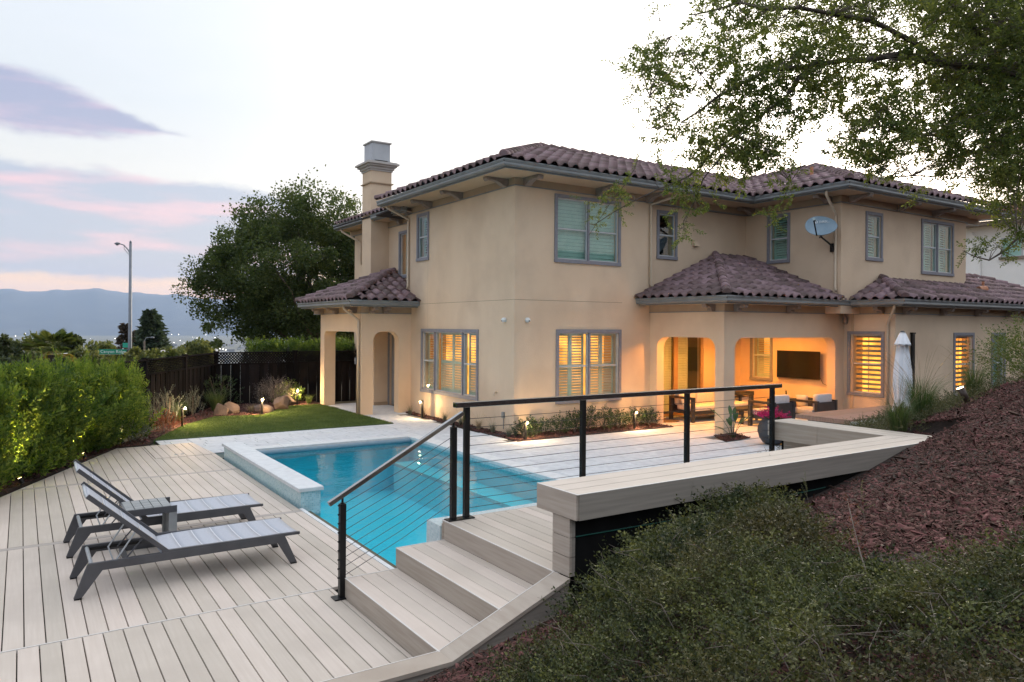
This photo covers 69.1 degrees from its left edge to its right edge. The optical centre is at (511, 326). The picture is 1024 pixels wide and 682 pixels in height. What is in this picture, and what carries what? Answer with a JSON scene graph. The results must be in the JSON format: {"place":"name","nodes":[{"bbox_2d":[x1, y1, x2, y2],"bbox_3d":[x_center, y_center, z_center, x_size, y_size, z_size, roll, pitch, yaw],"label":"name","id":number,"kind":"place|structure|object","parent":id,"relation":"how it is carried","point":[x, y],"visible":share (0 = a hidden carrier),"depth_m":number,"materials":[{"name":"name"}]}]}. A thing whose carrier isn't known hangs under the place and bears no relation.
{"place":"outdoors","nodes":[
{"label":"outdoors","id":0,"kind":"place"},
{"bbox_2d":[0,288,296,335],"bbox_3d":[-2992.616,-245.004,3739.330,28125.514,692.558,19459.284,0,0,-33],"label":"hills","id":1,"kind":"structure","parent":0,"point":[92,312],"depth_m":9458.05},
{"bbox_2d":[170,400,192,421],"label":"fountain grass","id":2,"kind":"object","parent":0,"point":[175,410],"depth_m":19.17,"materials":[{"name":"plant"}]},
{"bbox_2d":[113,399,319,446],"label":"bark mulch","id":3,"kind":"object","parent":0,"point":[204,412],"visible":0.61,"depth_m":19.98,"materials":[{"name":"brown wood"}]},
{"bbox_2d":[112,418,150,443],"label":"bushy shrub","id":4,"kind":"object","parent":3,"relation":"on","point":[141,433],"visible":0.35,"depth_m":15.70,"materials":[{"name":"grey plant"}]},
{"bbox_2d":[105,357,166,441],"bbox_3d":[-8.380,1.548,15.752,1.891,1.804,1.794,0,0,-33],"label":"hedge shrub","id":5,"kind":"object","parent":3,"relation":"on","point":[137,380],"visible":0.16,"depth_m":15.81,"materials":[{"name":"green plant"}]},
{"bbox_2d":[146,408,184,431],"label":"bushy shrub","id":6,"kind":"object","parent":3,"relation":"on","point":[166,422],"visible":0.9,"depth_m":17.12,"materials":[{"name":"orange plant"}]},
{"bbox_2d":[153,384,185,424],"bbox_3d":[-8.472,1.930,18.373,0.732,1.034,0.725,0,0,26],"label":"silver sage","id":7,"kind":"object","parent":3,"relation":"on","point":[168,402],"visible":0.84,"depth_m":18.34,"materials":[{"name":"grey plant"}]},
{"bbox_2d":[182,389,204,414],"bbox_3d":[-8.692,2.014,20.269,0.680,0.864,0.716,0,0,27],"label":"silver sage","id":8,"kind":"object","parent":3,"relation":"on","point":[191,407],"visible":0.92,"depth_m":20.24,"materials":[{"name":"grey plant"}]},
{"bbox_2d":[196,374,243,405],"bbox_3d":[-8.731,1.915,22.226,1.364,1.063,1.409,0,0,-33],"label":"bushy shrub","id":9,"kind":"object","parent":3,"relation":"on","point":[215,384],"visible":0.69,"depth_m":22.13,"materials":[{"name":"green plant"}]},
{"bbox_2d":[213,403,228,415],"bbox_3d":[-8.056,2.353,20.522,0.385,0.505,0.366,0,0,-33],"label":"boulder","id":10,"kind":"object","parent":3,"relation":"on","point":[220,409],"visible":0.73,"depth_m":20.39,"materials":[{"name":"stone"}]},
{"bbox_2d":[250,376,299,404],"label":"bare shrub","id":11,"kind":"object","parent":3,"relation":"on","point":[287,388],"visible":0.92,"depth_m":22.77,"materials":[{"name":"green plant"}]},
{"bbox_2d":[273,395,287,409],"bbox_3d":[-6.856,2.315,22.061,0.427,0.573,0.470,0,0,-18],"label":"boulder","id":12,"kind":"object","parent":3,"relation":"on","point":[281,402],"visible":0.77,"depth_m":21.91,"materials":[{"name":"stone"}]},
{"bbox_2d":[273,379,304,399],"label":"bushy shrub","id":13,"kind":"object","parent":3,"relation":"on","point":[295,388],"visible":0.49,"depth_m":23.52,"materials":[{"name":"green plant"}]},
{"bbox_2d":[202,389,231,410],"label":"fountain grass","id":14,"kind":"object","parent":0,"point":[215,400],"depth_m":21.43,"materials":[{"name":"green plant"}]},
{"bbox_2d":[0,336,479,621],"bbox_3d":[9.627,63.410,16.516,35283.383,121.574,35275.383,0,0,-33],"label":"ground","id":15,"kind":"structure","parent":0,"point":[185,339],"depth_m":5065.84,"materials":[{"name":"brown soil"}]},
{"bbox_2d":[0,333,23,360],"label":"background tree","id":16,"kind":"object","parent":15,"relation":"on","point":[8,346],"visible":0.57,"depth_m":29.76,"materials":[{"name":"green plant"}]},
{"bbox_2d":[0,349,49,369],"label":"background tree","id":17,"kind":"object","parent":15,"relation":"on","point":[11,357],"visible":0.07,"depth_m":26.11,"materials":[{"name":"green plant"}]},
{"bbox_2d":[16,331,58,353],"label":"background tree","id":18,"kind":"object","parent":15,"relation":"on","point":[30,338],"visible":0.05,"depth_m":45.97,"materials":[{"name":"green plant"}]},
{"bbox_2d":[20,328,77,367],"bbox_3d":[-19.242,4.191,30.980,2.189,8.370,2.122,0,0,-33],"label":"palm","id":19,"kind":"object","parent":15,"relation":"on","point":[44,338],"visible":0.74,"depth_m":30.75,"materials":[{"name":"green plant"}]},
{"bbox_2d":[0,444,143,496],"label":"bed soil","id":20,"kind":"structure","parent":15,"relation":"on","point":[3,492],"depth_m":12.22,"materials":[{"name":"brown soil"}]},
{"bbox_2d":[0,379,27,491],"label":"hedge shrub","id":21,"kind":"object","parent":20,"relation":"on","point":[4,451],"visible":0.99,"depth_m":10.53,"materials":[{"name":"green plant"}]},
{"bbox_2d":[0,363,50,486],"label":"hedge shrub","id":22,"kind":"object","parent":20,"relation":"on","point":[9,397],"visible":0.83,"depth_m":11.05,"materials":[{"name":"green plant"}]},
{"bbox_2d":[0,353,77,478],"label":"hedge shrub","id":23,"kind":"object","parent":20,"relation":"on","point":[27,373],"visible":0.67,"depth_m":11.88,"materials":[{"name":"green plant"}]},
{"bbox_2d":[14,358,108,468],"bbox_3d":[-8.096,1.496,12.738,1.756,1.912,1.746,0,0,25],"label":"hedge shrub","id":24,"kind":"object","parent":20,"relation":"on","point":[76,427],"visible":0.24,"depth_m":12.80,"materials":[{"name":"green plant"}]},
{"bbox_2d":[22,346,119,462],"bbox_3d":[-8.026,1.389,13.397,1.752,2.128,1.731,0,0,-33],"label":"hedge shrub","id":25,"kind":"object","parent":20,"relation":"on","point":[81,369],"visible":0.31,"depth_m":13.39,"materials":[{"name":"green plant"}]},
{"bbox_2d":[66,356,136,453],"bbox_3d":[-8.205,1.493,14.334,1.676,1.915,1.711,0,0,-33],"label":"hedge shrub","id":26,"kind":"object","parent":20,"relation":"on","point":[91,439],"visible":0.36,"depth_m":14.21,"materials":[{"name":"green plant"}]},
{"bbox_2d":[73,353,148,446],"bbox_3d":[-8.343,1.485,15.025,1.793,1.934,1.704,0,0,-33],"label":"hedge shrub","id":27,"kind":"object","parent":20,"relation":"on","point":[118,377],"visible":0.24,"depth_m":14.96,"materials":[{"name":"green plant"}]},
{"bbox_2d":[62,334,85,351],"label":"background tree","id":28,"kind":"object","parent":15,"relation":"on","point":[80,341],"visible":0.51,"depth_m":43.77,"materials":[{"name":"green plant"}]},
{"bbox_2d":[67,340,115,362],"bbox_3d":[-21.574,3.065,37.977,2.724,4.837,2.733,0,0,-33],"label":"background tree","id":29,"kind":"object","parent":15,"relation":"on","point":[93,353],"visible":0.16,"depth_m":37.73,"materials":[{"name":"green plant"}]},
{"bbox_2d":[92,340,120,361],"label":"background tree","id":30,"kind":"object","parent":15,"relation":"on","point":[106,345],"visible":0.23,"depth_m":47.59,"materials":[{"name":"green plant"}]},
{"bbox_2d":[114,241,131,350],"bbox_3d":[-18.828,1.351,35.992,0.886,11.056,0.224,0,0,-1],"label":"street lamp","id":31,"kind":"object","parent":15,"relation":"on","point":[129,300],"visible":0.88,"depth_m":35.94,"materials":[{"name":"grey metal"}]},
{"bbox_2d":[115,323,133,358],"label":"conifer","id":32,"kind":"object","parent":15,"relation":"on","point":[121,338],"visible":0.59,"depth_m":65.72,"materials":[{"name":"green plant"}]},
{"bbox_2d":[119,346,165,372],"bbox_3d":[-16.986,2.910,33.995,2.188,4.123,2.080,0,0,-33],"label":"background tree","id":33,"kind":"object","parent":15,"relation":"on","point":[137,352],"visible":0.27,"depth_m":33.76,"materials":[{"name":"green plant"}]},
{"bbox_2d":[132,308,168,350],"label":"conifer","id":34,"kind":"object","parent":15,"relation":"on","point":[150,323],"visible":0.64,"depth_m":57.53,"materials":[{"name":"green plant"}]},
{"bbox_2d":[94,351,218,429],"bbox_3d":[-8.578,1.650,11.853,0.130,1.790,22.205,0,0,-3],"label":"lattice fence","id":35,"kind":"object","parent":15,"relation":"on","point":[185,377],"visible":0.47,"depth_m":20.02,"materials":[{"name":"brown wood"}]},
{"bbox_2d":[24,342,299,373],"bbox_3d":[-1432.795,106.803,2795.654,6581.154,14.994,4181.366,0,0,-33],"label":"town","id":36,"kind":"object","parent":15,"relation":"on","point":[238,348],"visible":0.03,"depth_m":3709.24},
{"bbox_2d":[160,345,190,370],"bbox_3d":[-18.046,3.070,39.974,2.140,4.147,1.791,0,0,21],"label":"background tree","id":37,"kind":"object","parent":15,"relation":"on","point":[174,352],"visible":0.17,"depth_m":39.45,"materials":[{"name":"green plant"}]},
{"bbox_2d":[176,336,215,366],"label":"background tree","id":38,"kind":"object","parent":15,"relation":"on","point":[198,346],"visible":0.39,"depth_m":43.52,"materials":[{"name":"green plant"}]},
{"bbox_2d":[170,164,361,355],"bbox_3d":[-9.458,-1.429,32.841,10.077,11.546,9.653,0,0,-33],"label":"oak tree","id":39,"kind":"object","parent":15,"relation":"on","point":[265,292],"visible":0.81,"depth_m":30.55,"materials":[{"name":"green plant"}]},
{"bbox_2d":[0,445,569,681],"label":"deck","id":40,"kind":"structure","parent":15,"relation":"on","point":[266,613],"depth_m":6.57,"materials":[{"name":"grey wood"}]},
{"bbox_2d":[119,497,176,557],"bbox_3d":[-3.991,2.204,8.147,0.515,0.540,0.480,0,0,-33],"label":"side table","id":41,"kind":"object","parent":40,"relation":"on","point":[162,506],"visible":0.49,"depth_m":8.07,"materials":[{"name":"grey metal"}]},
{"bbox_2d":[63,459,262,558],"bbox_3d":[-4.079,2.002,8.778,2.059,0.944,0.710,0,0,-33],"label":"sun lounger","id":42,"kind":"object","parent":40,"relation":"on","point":[240,505],"visible":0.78,"depth_m":8.64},
{"bbox_2d":[143,443,214,458],"bbox_3d":[-6.654,2.462,14.833,1.055,0.035,1.660,0,0,-33],"label":"access hatch","id":43,"kind":"object","parent":40,"relation":"on","point":[172,450],"visible":0.99,"depth_m":14.73,"materials":[{"name":"grey wood"}]},
{"bbox_2d":[69,482,299,600],"bbox_3d":[-3.289,2.007,7.573,2.059,0.944,0.710,0,0,-33],"label":"sun lounger","id":44,"kind":"object","parent":40,"relation":"on","point":[191,542],"visible":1,"depth_m":7.46,"materials":[{"name":"grey metal"}]},
{"bbox_2d":[327,411,464,600],"bbox_3d":[-1.085,1.672,7.146,1.412,1.641,0.120,0,0,-33],"label":"stair rail","id":45,"kind":"object","parent":40,"relation":"on","point":[342,547],"visible":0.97,"depth_m":7.10,"materials":[{"name":"black metal"}]},
{"bbox_2d":[345,520,559,656],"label":"deck steps","id":46,"kind":"structure","parent":40,"relation":"on","point":[405,609],"depth_m":6.32,"materials":[{"name":"grey wood"}]},
{"bbox_2d":[214,350,356,404],"bbox_3d":[-4.039,1.679,26.223,12.265,1.790,0.130,0,0,-33],"label":"lattice fence","id":47,"kind":"object","parent":15,"relation":"on","point":[249,376],"visible":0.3,"depth_m":23.92,"materials":[{"name":"brown wood"}]},
{"bbox_2d":[237,334,356,379],"bbox_3d":[-3.598,1.322,27.648,13.020,2.141,1.785,0,0,-33],"label":"clipped hedge","id":48,"kind":"object","parent":15,"relation":"on","point":[276,345],"visible":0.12,"depth_m":25.00,"materials":[{"name":"green plant"}]},
{"bbox_2d":[216,434,571,565],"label":"pool","id":49,"kind":"structure","parent":15,"relation":"in","point":[315,477],"depth_m":14.49,"materials":[{"name":"liquid"}]},
{"bbox_2d":[445,505,558,584],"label":"platform","id":50,"kind":"structure","parent":15,"relation":"on","point":[526,532],"depth_m":7.11,"materials":[{"name":"grey wood"}]},
{"bbox_2d":[453,384,781,519],"bbox_3d":[1.568,1.365,8.898,5.150,1.179,0.110,0,0,-33],"label":"guard rail","id":51,"kind":"object","parent":50,"relation":"on","point":[466,405],"visible":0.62,"depth_m":8.38,"materials":[{"name":"black metal"}]},
{"bbox_2d":[418,610,711,681],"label":"bark mulch","id":52,"kind":"object","parent":15,"relation":"on","point":[457,665],"visible":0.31,"depth_m":5.06,"materials":[{"name":"brown wood"}]},
{"bbox_2d":[537,418,931,607],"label":"seat wall","id":53,"kind":"structure","parent":15,"relation":"on","point":[589,512],"depth_m":6.47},
{"bbox_2d":[154,404,393,443],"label":"lawn","id":54,"kind":"structure","parent":0,"point":[356,425],"depth_m":18.40,"materials":[{"name":"green plant"}]},
{"bbox_2d":[155,402,804,477],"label":"patio","id":55,"kind":"structure","parent":0,"point":[405,423],"depth_m":16.08,"materials":[{"name":"grey wood"}]},
{"bbox_2d":[406,411,672,441],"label":"bark mulch","id":56,"kind":"object","parent":55,"relation":"on","point":[572,432],"visible":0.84,"depth_m":17.80,"materials":[{"name":"brown wood"}]},
{"bbox_2d":[509,418,536,436],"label":"leathery shrub","id":57,"kind":"object","parent":56,"relation":"on","point":[519,426],"visible":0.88,"depth_m":16.76,"materials":[{"name":"green plant"}]},
{"bbox_2d":[526,415,549,434],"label":"leathery shrub","id":58,"kind":"object","parent":56,"relation":"on","point":[539,427],"visible":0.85,"depth_m":17.02,"materials":[{"name":"green plant"}]},
{"bbox_2d":[545,414,573,433],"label":"leathery shrub","id":59,"kind":"object","parent":56,"relation":"on","point":[561,425],"visible":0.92,"depth_m":17.21,"materials":[{"name":"green plant"}]},
{"bbox_2d":[562,407,586,431],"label":"leathery shrub","id":60,"kind":"object","parent":56,"relation":"on","point":[575,422],"visible":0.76,"depth_m":17.55,"materials":[{"name":"green plant"}]},
{"bbox_2d":[576,405,600,428],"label":"leathery shrub","id":61,"kind":"object","parent":56,"relation":"on","point":[588,423],"visible":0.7,"depth_m":17.88,"materials":[{"name":"green plant"}]},
{"bbox_2d":[591,404,617,428],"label":"leathery shrub","id":62,"kind":"object","parent":56,"relation":"on","point":[609,412],"visible":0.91,"depth_m":17.98,"materials":[{"name":"green plant"}]},
{"bbox_2d":[608,409,631,427],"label":"leathery shrub","id":63,"kind":"object","parent":56,"relation":"on","point":[619,418],"visible":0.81,"depth_m":18.23,"materials":[{"name":"green plant"}]},
{"bbox_2d":[624,406,646,424],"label":"leathery shrub","id":64,"kind":"object","parent":56,"relation":"on","point":[637,416],"visible":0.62,"depth_m":18.68,"materials":[{"name":"green plant"}]},
{"bbox_2d":[639,406,660,424],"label":"leathery shrub","id":65,"kind":"object","parent":56,"relation":"on","point":[649,417],"visible":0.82,"depth_m":18.83,"materials":[{"name":"green plant"}]},
{"bbox_2d":[295,140,1023,433],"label":"house","id":66,"kind":"structure","parent":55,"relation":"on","point":[454,266],"depth_m":19.46,"materials":[{"name":"paint"}]},
{"bbox_2d":[387,332,394,404],"bbox_3d":[-3.657,1.322,23.321,0.150,2.310,0.858,0,0,-33],"label":"door","id":67,"kind":"structure","parent":66,"relation":"in","point":[388,380],"depth_m":23.58,"materials":[{"name":"paint"}]},
{"bbox_2d":[398,230,406,277],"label":"window","id":68,"kind":"structure","parent":66,"relation":"in","point":[400,234],"depth_m":22.98,"materials":[{"name":"paint"}]},
{"bbox_2d":[416,211,428,261],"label":"window","id":69,"kind":"structure","parent":66,"relation":"in","point":[418,217],"depth_m":21.25,"materials":[{"name":"paint"}]},
{"bbox_2d":[420,329,478,400],"bbox_3d":[-1.341,0.949,19.990,0.942,1.975,3.550,0,0,-33],"label":"window","id":70,"kind":"structure","parent":66,"relation":"in","point":[454,360],"depth_m":20.15,"materials":[{"name":"paint"}]},
{"bbox_2d":[554,193,620,265],"bbox_3d":[1.645,-2.359,18.669,2.490,1.840,0.942,0,0,-33],"label":"window","id":71,"kind":"structure","parent":66,"relation":"in","point":[573,243],"depth_m":18.32,"materials":[{"name":"glass"}]},
{"bbox_2d":[555,329,621,403],"bbox_3d":[1.668,0.960,18.698,2.465,1.992,0.942,0,0,-33],"label":"window","id":72,"kind":"structure","parent":66,"relation":"in","point":[584,357],"depth_m":18.64,"materials":[{"name":"paint"}]},
{"bbox_2d":[656,210,677,259],"bbox_3d":[3.914,-2.455,20.288,1.160,1.500,0.942,0,0,-33],"label":"window","id":73,"kind":"structure","parent":66,"relation":"in","point":[662,228],"depth_m":20.09,"materials":[{"name":"glass"}]},
{"bbox_2d":[664,337,702,415],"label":"sliding door","id":74,"kind":"structure","parent":66,"relation":"in","point":[680,353],"depth_m":21.62,"materials":[{"name":"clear glass"}]},
{"bbox_2d":[749,338,772,380],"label":"window","id":75,"kind":"structure","parent":66,"relation":"in","point":[761,349],"depth_m":22.40,"materials":[{"name":"paint"}]},
{"bbox_2d":[766,212,789,263],"bbox_3d":[7.796,-2.455,20.977,0.942,1.570,1.150,0,0,-33],"label":"window","id":76,"kind":"structure","parent":66,"relation":"in","point":[781,239],"depth_m":20.91,"materials":[{"name":"glass"}]},
{"bbox_2d":[777,350,826,385],"bbox_3d":[8.174,1.145,20.885,0.134,0.928,1.637,0,0,-33],"label":"television","id":77,"kind":"object","parent":66,"relation":"attached to","point":[799,364],"visible":0.91,"depth_m":20.93,"materials":[{"name":"black glass"}]},
{"bbox_2d":[805,216,837,251],"bbox_3d":[7.957,-2.401,18.993,0.947,0.904,0.702,0,0,-7],"label":"satellite dish","id":78,"kind":"object","parent":66,"relation":"attached to","point":[820,226],"visible":1,"depth_m":19.07,"materials":[{"name":"paint"}]},
{"bbox_2d":[846,331,884,397],"bbox_3d":[9.432,0.971,19.610,0.462,1.900,1.420,0,0,-33],"label":"window","id":79,"kind":"structure","parent":66,"relation":"in","point":[872,369],"depth_m":19.65,"materials":[{"name":"paint"}]},
{"bbox_2d":[865,211,883,261],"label":"window","id":80,"kind":"structure","parent":66,"relation":"in","point":[869,224],"depth_m":20.15,"materials":[{"name":"paint"}]},
{"bbox_2d":[910,332,915,391],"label":"wall panel","id":81,"kind":"structure","parent":66,"relation":"attached to","point":[912,358],"depth_m":19.20,"materials":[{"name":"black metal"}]},
{"bbox_2d":[921,218,954,276],"bbox_3d":[12.234,-2.306,22.152,2.220,1.790,0.942,0,0,-33],"label":"window","id":82,"kind":"structure","parent":66,"relation":"in","point":[933,251],"depth_m":21.90,"materials":[{"name":"glass"}]},
{"bbox_2d":[953,333,974,395],"bbox_3d":[12.501,1.045,20.917,1.540,1.970,0.462,0,0,-33],"label":"window","id":83,"kind":"structure","parent":66,"relation":"in","point":[956,336],"depth_m":20.97,"materials":[{"name":"paint"}]},
{"bbox_2d":[991,333,1005,386],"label":"window","id":84,"kind":"structure","parent":66,"relation":"in","point":[993,340],"depth_m":22.07,"materials":[{"name":"paint"}]},
{"bbox_2d":[669,392,752,422],"bbox_3d":[5.528,2.126,20.595,2.400,0.820,0.880,0,0,-33],"label":"outdoor sofa","id":85,"kind":"object","parent":55,"relation":"on","point":[702,404],"visible":0.59,"depth_m":20.25,"materials":[{"name":"fabric"}]},
{"bbox_2d":[735,390,753,414],"bbox_3d":[6.700,2.213,21.813,0.600,0.660,0.500,0,0,-33],"label":"corner table","id":86,"kind":"object","parent":55,"relation":"on","point":[743,398],"visible":0.43,"depth_m":21.65,"materials":[{"name":"wood"}]},
{"bbox_2d":[757,418,781,444],"bbox_3d":[5.610,2.249,16.024,0.610,0.555,0.610,0,0,-33],"label":"planter pot","id":87,"kind":"object","parent":55,"relation":"on","point":[762,428],"visible":0.37,"depth_m":15.88,"materials":[{"name":"ceramic"}]},
{"bbox_2d":[753,405,791,418],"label":"bougainvillea","id":88,"kind":"object","parent":87,"relation":"in","point":[765,414],"visible":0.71,"depth_m":15.95,"materials":[{"name":"pink plant"}]},
{"bbox_2d":[748,394,794,425],"bbox_3d":[6.633,2.133,19.012,0.840,0.820,0.800,0,0,-33],"label":"armchair","id":89,"kind":"object","parent":55,"relation":"on","point":[784,403],"visible":0.52,"depth_m":18.86,"materials":[{"name":"fabric"}]},
{"bbox_2d":[790,393,837,420],"bbox_3d":[7.869,2.141,19.409,0.860,0.820,0.820,0,0,-33],"label":"armchair","id":90,"kind":"object","parent":55,"relation":"on","point":[820,402],"visible":0.64,"depth_m":19.16,"materials":[{"name":"fabric"}]},
{"bbox_2d":[795,405,892,424],"bbox_3d":[7.732,2.187,15.969,3.620,0.725,1.190,0,0,-33],"label":"dining table","id":91,"kind":"object","parent":55,"relation":"on","point":[837,416],"visible":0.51,"depth_m":15.39,"materials":[{"name":"brown wood"}]},
{"bbox_2d":[892,331,912,411],"bbox_3d":[8.314,1.318,15.841,0.520,2.470,0.520,0,0,-33],"label":"parasol","id":92,"kind":"object","parent":55,"relation":"on","point":[902,342],"visible":0.62,"depth_m":15.73,"materials":[{"name":"white fabric"}]},
{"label":"bed soil","id":93,"kind":"structure","parent":55,"relation":"in","visible":0},
{"bbox_2d":[713,432,749,440],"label":"bark mulch","id":94,"kind":"object","parent":93,"relation":"on","point":[725,437],"visible":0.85,"depth_m":16.88,"materials":[{"name":"brown wood"}]},
{"bbox_2d":[710,405,752,437],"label":"strelitzia","id":95,"kind":"object","parent":94,"relation":"on","point":[735,416],"visible":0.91,"depth_m":16.83,"materials":[{"name":"green plant"}]},
{"bbox_2d":[0,0,1023,299],"label":"sky","id":96,"kind":"structure","parent":0,"point":[122,121],"materials":[{"name":"white"}]},
{"bbox_2d":[422,381,1023,681],"bbox_3d":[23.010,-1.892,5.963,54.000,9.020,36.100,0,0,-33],"label":"mulch bank","id":97,"kind":"structure","parent":0,"point":[936,427],"depth_m":5.50,"materials":[{"name":"wood"}]},
{"bbox_2d":[470,477,1023,681],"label":"groundcover","id":98,"kind":"object","parent":97,"relation":"on","point":[771,518],"depth_m":3.60,"materials":[{"name":"green plant"}]},
{"bbox_2d":[570,0,1023,267],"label":"overhanging oak","id":99,"kind":"object","parent":97,"relation":"on","point":[985,110],"visible":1,"depth_m":6.96,"materials":[{"name":"green plant"}]},
{"bbox_2d":[840,492,872,589],"bbox_3d":[1.911,1.313,4.113,0.172,0.662,0.821,0,0,13],"label":"dead branch","id":100,"kind":"object","parent":97,"relation":"on","point":[851,518],"visible":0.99,"depth_m":4.19,"materials":[{"name":"brown wood"}]},
{"bbox_2d":[758,370,1023,451],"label":"groundcover","id":101,"kind":"object","parent":97,"relation":"on","point":[944,402],"visible":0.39,"depth_m":10.50,"materials":[{"name":"green plant"}]},
{"bbox_2d":[864,374,941,431],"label":"fountain grass","id":102,"kind":"object","parent":97,"relation":"on","point":[900,414],"depth_m":9.53,"materials":[{"name":"plant"}]},
{"bbox_2d":[870,345,961,420],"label":"fountain grass","id":103,"kind":"object","parent":97,"relation":"on","point":[925,397],"depth_m":10.29,"materials":[{"name":"plant"}]},
{"bbox_2d":[891,379,1023,435],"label":"bark mulch","id":104,"kind":"object","parent":97,"relation":"on","point":[1017,408],"visible":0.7,"depth_m":9.52,"materials":[{"name":"brown wood"}]},
{"bbox_2d":[944,339,1007,396],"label":"fountain grass","id":105,"kind":"object","parent":97,"relation":"on","point":[968,380],"depth_m":11.22,"materials":[{"name":"plant"}]},
{"bbox_2d":[958,311,1023,381],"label":"bushy shrub","id":106,"kind":"object","parent":97,"relation":"on","point":[1005,347],"visible":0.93,"depth_m":11.51,"materials":[{"name":"green plant"}]},
{"bbox_2d":[966,204,1023,285],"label":"neighbour house","id":107,"kind":"structure","parent":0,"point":[1011,272],"depth_m":32.90,"materials":[{"name":"white paint"}]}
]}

